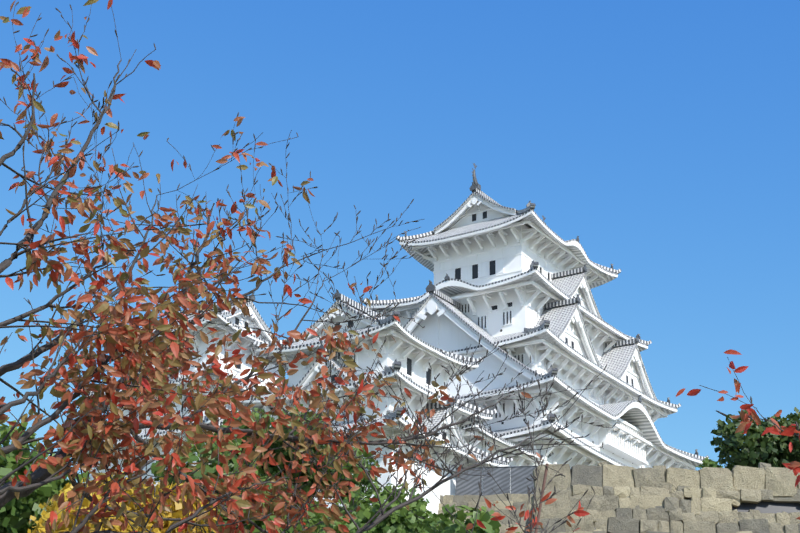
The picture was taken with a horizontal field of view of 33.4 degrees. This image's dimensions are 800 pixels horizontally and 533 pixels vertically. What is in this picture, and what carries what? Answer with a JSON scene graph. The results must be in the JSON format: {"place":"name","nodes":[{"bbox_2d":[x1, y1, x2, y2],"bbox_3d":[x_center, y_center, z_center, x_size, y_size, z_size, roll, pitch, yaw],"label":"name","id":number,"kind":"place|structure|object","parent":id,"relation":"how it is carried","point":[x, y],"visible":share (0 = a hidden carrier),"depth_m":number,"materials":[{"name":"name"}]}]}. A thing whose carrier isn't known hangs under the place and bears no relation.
{"place":"outdoors","nodes":[
{"label":"outdoors","id":0,"kind":"place"},
{"bbox_2d":[0,0,799,519],"label":"sky","id":1,"kind":"structure","parent":0,"point":[663,136],"materials":[{"name":"blue"}]},
{"bbox_3d":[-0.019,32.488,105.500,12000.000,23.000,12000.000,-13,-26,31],"label":"terrain ground","id":2,"kind":"structure","parent":0,"visible":0},
{"bbox_2d":[59,289,553,517],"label":"small castle keeps","id":3,"kind":"structure","parent":2,"relation":"on","point":[408,356],"depth_m":89.64,"materials":[{"name":"paint"}]},
{"bbox_2d":[0,0,799,532],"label":"cherry tree","id":4,"kind":"object","parent":2,"relation":"on","point":[92,430],"visible":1,"depth_m":7.25,"materials":[{"name":"plant"}]},
{"bbox_2d":[0,404,799,532],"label":"bushes","id":5,"kind":"object","parent":2,"relation":"on","point":[37,506],"visible":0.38,"depth_m":53.88,"materials":[{"name":"plant"}]},
{"bbox_2d":[363,163,708,469],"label":"castle keep","id":6,"kind":"structure","parent":2,"relation":"on","point":[522,283],"depth_m":110.92,"materials":[{"name":"paint"}]},
{"bbox_2d":[437,461,799,532],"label":"stone walls","id":7,"kind":"structure","parent":2,"relation":"on","point":[763,498],"depth_m":28.81,"materials":[{"name":"stone"}]},
{"bbox_2d":[455,463,548,532],"bbox_3d":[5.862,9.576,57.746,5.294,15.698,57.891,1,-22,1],"label":"construction fence","id":8,"kind":"object","parent":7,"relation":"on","point":[511,479],"visible":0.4,"depth_m":86.65,"materials":[{"name":"metal"}]}
]}

